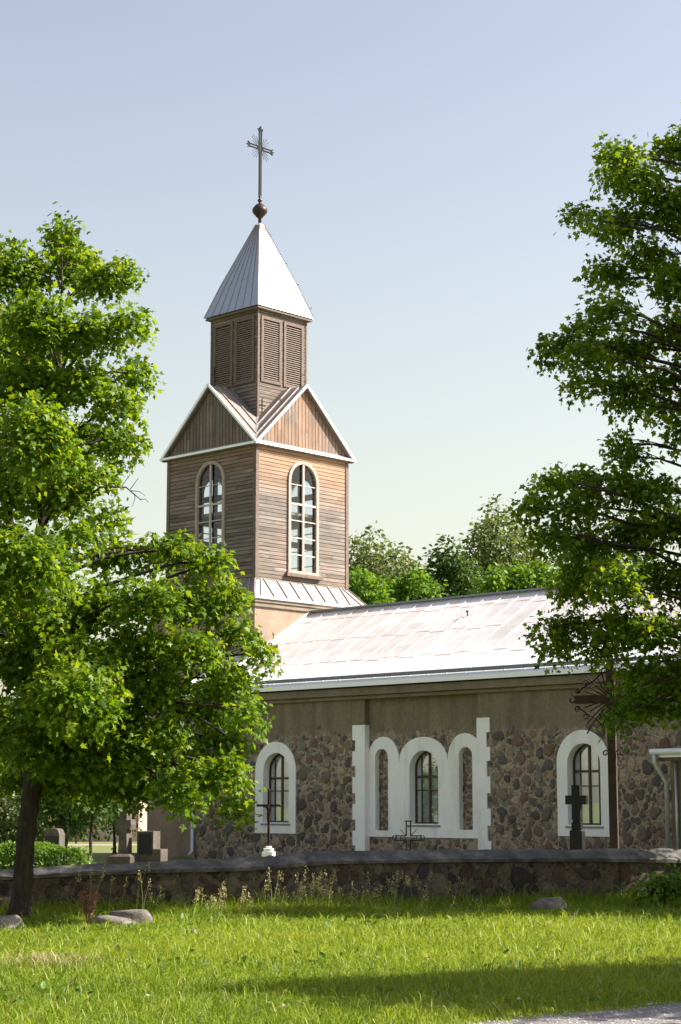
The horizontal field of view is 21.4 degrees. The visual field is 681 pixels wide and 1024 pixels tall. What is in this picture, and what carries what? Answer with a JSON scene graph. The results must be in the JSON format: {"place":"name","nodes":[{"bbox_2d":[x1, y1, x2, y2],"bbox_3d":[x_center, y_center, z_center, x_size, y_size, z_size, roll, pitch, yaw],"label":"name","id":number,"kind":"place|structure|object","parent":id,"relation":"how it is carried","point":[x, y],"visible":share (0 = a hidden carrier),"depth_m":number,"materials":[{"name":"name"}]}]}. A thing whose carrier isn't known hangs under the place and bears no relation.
{"place":"outdoors","nodes":[
{"label":"outdoors","id":0,"kind":"place"},
{"bbox_2d":[48,794,146,841],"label":"building","id":1,"kind":"structure","parent":0,"point":[143,826],"depth_m":74.85,"materials":[{"name":"beige paint"}]},
{"bbox_2d":[67,821,75,840],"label":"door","id":2,"kind":"structure","parent":1,"relation":"in","point":[68,829],"depth_m":75.25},
{"bbox_2d":[68,844,136,845],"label":"path","id":3,"kind":"structure","parent":0,"point":[96,844],"depth_m":68.38,"materials":[{"name":"beige gravel"}]},
{"bbox_2d":[0,883,680,1023],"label":"grass","id":4,"kind":"structure","parent":0,"point":[467,987],"depth_m":18.04,"materials":[{"name":"green plant"}]},
{"bbox_2d":[0,834,680,1023],"bbox_3d":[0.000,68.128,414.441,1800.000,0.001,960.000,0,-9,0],"label":"ground","id":5,"kind":"structure","parent":0,"point":[100,854],"depth_m":52.48,"materials":[{"name":"soil"}]},
{"bbox_2d":[0,915,24,930],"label":"boulder","id":6,"kind":"object","parent":5,"relation":"on","point":[8,921],"visible":0.45,"depth_m":22.99,"materials":[{"name":"stone"}]},
{"bbox_2d":[0,751,51,857],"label":"broadleaf tree","id":7,"kind":"object","parent":5,"relation":"on","point":[8,829],"visible":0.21,"depth_m":50.57,"materials":[{"name":"green plant"}]},
{"bbox_2d":[4,688,47,835],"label":"broadleaf tree","id":8,"kind":"object","parent":5,"relation":"on","point":[21,717],"depth_m":85.98,"materials":[{"name":"green plant"}]},
{"bbox_2d":[0,840,95,869],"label":"hedge","id":9,"kind":"object","parent":5,"relation":"on","point":[75,853],"visible":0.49,"depth_m":31.02,"materials":[{"name":"green plant"}]},
{"bbox_2d":[44,828,64,865],"bbox_3d":[-6.091,7.273,38.324,0.413,1.073,0.198,-6,-11,32],"label":"gravestone","id":10,"kind":"object","parent":5,"relation":"on","point":[54,835],"visible":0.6,"depth_m":38.29,"materials":[{"name":"stone"}]},
{"bbox_2d":[12,759,150,863],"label":"broadleaf tree","id":11,"kind":"object","parent":5,"relation":"on","point":[61,822],"visible":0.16,"depth_m":45.32,"materials":[{"name":"green plant"}]},
{"bbox_2d":[77,888,101,920],"bbox_3d":[-3.358,5.271,24.070,0.276,0.517,0.339,6,-11,-33],"label":"dock plant","id":12,"kind":"object","parent":5,"relation":"on","point":[93,899],"visible":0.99,"depth_m":24.06,"materials":[{"name":"brown plant"}]},
{"bbox_2d":[56,792,124,863],"bbox_3d":[-4.515,5.651,33.520,1.698,2.758,1.361,0,-9,0],"label":"young tree","id":13,"kind":"object","parent":5,"relation":"on","point":[84,810],"visible":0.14,"depth_m":33.39,"materials":[{"name":"green plant"}]},
{"bbox_2d":[69,864,127,915],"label":"seeding grass","id":14,"kind":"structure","parent":5,"relation":"on","point":[99,884],"depth_m":24.99,"materials":[{"name":"plant"}]},
{"bbox_2d":[93,798,145,853],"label":"broadleaf tree","id":15,"kind":"object","parent":5,"relation":"on","point":[103,829],"visible":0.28,"depth_m":57.14,"materials":[{"name":"green plant"}]},
{"bbox_2d":[89,909,152,926],"bbox_3d":[-2.920,5.526,23.918,0.851,0.503,0.580,0,-9,0],"label":"boulder","id":16,"kind":"object","parent":5,"relation":"on","point":[122,916],"visible":0.4,"depth_m":23.81,"materials":[{"name":"stone"}]},
{"bbox_2d":[106,811,138,863],"bbox_3d":[-4.231,6.607,35.401,0.540,1.463,0.520,-4,-10,24],"label":"stone cross","id":17,"kind":"object","parent":5,"relation":"on","point":[125,826],"visible":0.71,"depth_m":35.33,"materials":[{"name":"grey stone"}]},
{"bbox_2d":[0,201,285,919],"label":"maple tree","id":18,"kind":"object","parent":5,"relation":"on","point":[79,703],"visible":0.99,"depth_m":24.54,"materials":[{"name":"green plant"}]},
{"bbox_2d":[136,863,150,908],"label":"seeding grass","id":19,"kind":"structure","parent":5,"relation":"on","point":[140,875],"depth_m":24.75,"materials":[{"name":"plant"}]},
{"bbox_2d":[137,831,167,861],"bbox_3d":[-3.698,6.800,35.356,0.535,1.067,0.300,-4,-10,24],"label":"gravestone","id":20,"kind":"object","parent":5,"relation":"on","point":[148,847],"visible":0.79,"depth_m":35.29,"materials":[{"name":"stone"}]},
{"bbox_2d":[149,881,251,917],"bbox_3d":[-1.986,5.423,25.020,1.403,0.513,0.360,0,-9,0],"label":"seeding grass","id":21,"kind":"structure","parent":5,"relation":"on","point":[196,896],"depth_m":25.01,"materials":[{"name":"green plant"}]},
{"bbox_2d":[208,885,285,912],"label":"seeding grass","id":22,"kind":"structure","parent":5,"relation":"on","point":[250,897],"depth_m":25.72,"materials":[{"name":"plant"}]},
{"bbox_2d":[256,789,280,856],"bbox_3d":[-1.413,6.398,35.434,0.518,1.886,0.220,-2,-9,14],"label":"crucifix","id":23,"kind":"object","parent":5,"relation":"on","point":[268,850],"visible":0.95,"depth_m":35.44,"materials":[{"name":"metal"}]},
{"bbox_2d":[263,866,332,916],"bbox_3d":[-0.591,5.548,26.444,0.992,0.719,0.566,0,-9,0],"label":"seeding grass","id":24,"kind":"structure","parent":5,"relation":"on","point":[319,878],"depth_m":26.44,"materials":[{"name":"plant"}]},
{"bbox_2d":[299,871,355,906],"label":"seeding grass","id":25,"kind":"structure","parent":5,"relation":"on","point":[325,873],"depth_m":26.62,"materials":[{"name":"plant"}]},
{"bbox_2d":[0,848,680,907],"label":"boundary wall","id":26,"kind":"structure","parent":5,"relation":"on","point":[484,871],"depth_m":28.08,"materials":[{"name":"stone"}]},
{"bbox_2d":[0,905,680,1023],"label":"dry straw","id":27,"kind":"object","parent":5,"relation":"on","point":[35,957],"visible":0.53,"depth_m":17.73,"materials":[{"name":"beige plant"}]},
{"bbox_2d":[0,908,680,1013],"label":"ground cover","id":28,"kind":"object","parent":5,"relation":"on","point":[43,985],"visible":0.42,"depth_m":18.14,"materials":[{"name":"green plant"}]},
{"bbox_2d":[323,885,381,914],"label":"seeding grass","id":29,"kind":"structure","parent":5,"relation":"on","point":[356,891],"depth_m":25.86,"materials":[{"name":"green plant"}]},
{"bbox_2d":[349,564,395,604],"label":"broadleaf tree","id":30,"kind":"object","parent":5,"relation":"on","point":[359,587],"visible":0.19,"depth_m":79.33,"materials":[{"name":"green plant"}]},
{"bbox_2d":[334,869,412,911],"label":"seeding grass","id":31,"kind":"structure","parent":5,"relation":"on","point":[394,892],"depth_m":26.27,"materials":[{"name":"beige plant"}]},
{"bbox_2d":[349,520,426,601],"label":"birch tree","id":32,"kind":"object","parent":5,"relation":"on","point":[376,562],"visible":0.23,"depth_m":96.21,"materials":[{"name":"green plant"}]},
{"bbox_2d":[392,821,424,849],"bbox_3d":[1.318,6.619,34.892,0.654,1.277,0.320,-2,-9,12],"label":"iron cross","id":33,"kind":"object","parent":5,"relation":"on","point":[420,836],"visible":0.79,"depth_m":34.94,"materials":[{"name":"metal"}]},
{"bbox_2d":[147,126,680,859],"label":"church","id":34,"kind":"structure","parent":5,"relation":"on","point":[455,722],"depth_m":48.79,"materials":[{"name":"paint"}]},
{"bbox_2d":[190,461,225,579],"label":"tower window","id":35,"kind":"structure","parent":34,"relation":"in","point":[197,506],"depth_m":55.46,"materials":[{"name":"white wood"}]},
{"bbox_2d":[260,753,289,824],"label":"nave window","id":36,"kind":"structure","parent":34,"relation":"in","point":[278,769],"depth_m":49.66,"materials":[{"name":"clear glass"}]},
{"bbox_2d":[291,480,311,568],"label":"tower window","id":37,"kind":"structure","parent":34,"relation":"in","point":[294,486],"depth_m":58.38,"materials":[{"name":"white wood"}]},
{"bbox_2d":[285,461,322,579],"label":"tower window","id":38,"kind":"structure","parent":34,"relation":"in","point":[290,573],"depth_m":55.42,"materials":[{"name":"white wood"}]},
{"bbox_2d":[407,751,439,826],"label":"nave window","id":39,"kind":"structure","parent":34,"relation":"in","point":[426,787],"depth_m":46.26,"materials":[{"name":"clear glass"}]},
{"bbox_2d":[565,744,603,827],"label":"nave window","id":40,"kind":"structure","parent":34,"relation":"in","point":[586,762],"depth_m":42.61,"materials":[{"name":"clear glass"}]},
{"bbox_2d":[385,562,448,602],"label":"broadleaf tree","id":41,"kind":"object","parent":5,"relation":"on","point":[421,590],"visible":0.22,"depth_m":82.92,"materials":[{"name":"green plant"}]},
{"bbox_2d":[396,871,466,904],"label":"seeding grass","id":42,"kind":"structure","parent":5,"relation":"on","point":[427,886],"depth_m":27.64,"materials":[{"name":"beige plant"}]},
{"bbox_2d":[417,534,485,596],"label":"broadleaf tree","id":43,"kind":"object","parent":5,"relation":"on","point":[448,567],"visible":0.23,"depth_m":91.32,"materials":[{"name":"green plant"}]},
{"bbox_2d":[418,891,508,916],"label":"seeding grass","id":44,"kind":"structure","parent":5,"relation":"on","point":[452,903],"depth_m":25.24,"materials":[{"name":"plant"}]},
{"bbox_2d":[455,494,551,592],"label":"birch tree","id":45,"kind":"object","parent":5,"relation":"on","point":[491,539],"visible":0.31,"depth_m":99.51,"materials":[{"name":"green plant"}]},
{"bbox_2d":[471,555,561,593],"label":"broadleaf tree","id":46,"kind":"object","parent":5,"relation":"on","point":[515,578],"visible":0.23,"depth_m":81.94,"materials":[{"name":"green plant"}]},
{"bbox_2d":[529,897,566,909],"bbox_3d":[3.116,6.033,27.001,0.603,0.522,0.413,0,-9,0],"label":"boulder","id":47,"kind":"object","parent":5,"relation":"on","point":[547,902],"visible":0.41,"depth_m":26.89,"materials":[{"name":"stone"}]},
{"bbox_2d":[565,785,587,849],"bbox_3d":[4.527,6.206,34.452,0.413,1.954,0.240,-4,-10,22],"label":"granite cross","id":48,"kind":"object","parent":5,"relation":"on","point":[576,799],"visible":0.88,"depth_m":34.44,"materials":[{"name":"grey stone"}]},
{"bbox_2d":[507,102,680,751],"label":"maple tree","id":49,"kind":"object","parent":5,"relation":"on","point":[627,632],"visible":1,"depth_m":28.98,"materials":[{"name":"green plant"}]},
{"bbox_2d":[546,549,664,583],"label":"broadleaf tree","id":50,"kind":"object","parent":5,"relation":"on","point":[629,561],"visible":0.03,"depth_m":93.94,"materials":[{"name":"green plant"}]},
{"bbox_2d":[569,665,649,847],"bbox_3d":[4.932,4.779,32.655,1.539,4.204,0.120,-3,-10,19],"label":"wooden cross","id":51,"kind":"object","parent":5,"relation":"on","point":[601,699],"visible":0.62,"depth_m":32.73,"materials":[{"name":"wood"}]},
{"bbox_2d":[612,859,680,908],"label":"shrub","id":52,"kind":"object","parent":5,"relation":"on","point":[662,885],"visible":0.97,"depth_m":27.56,"materials":[{"name":"green plant"}]},
{"bbox_2d":[0,0,680,716],"label":"sky","id":53,"kind":"structure","parent":0,"point":[420,170],"materials":[{"name":"blue"}]},
{"bbox_2d":[454,1002,680,1023],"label":"road","id":54,"kind":"structure","parent":0,"point":[644,1015],"depth_m":13.87,"materials":[{"name":"grey gravel"}]}
]}

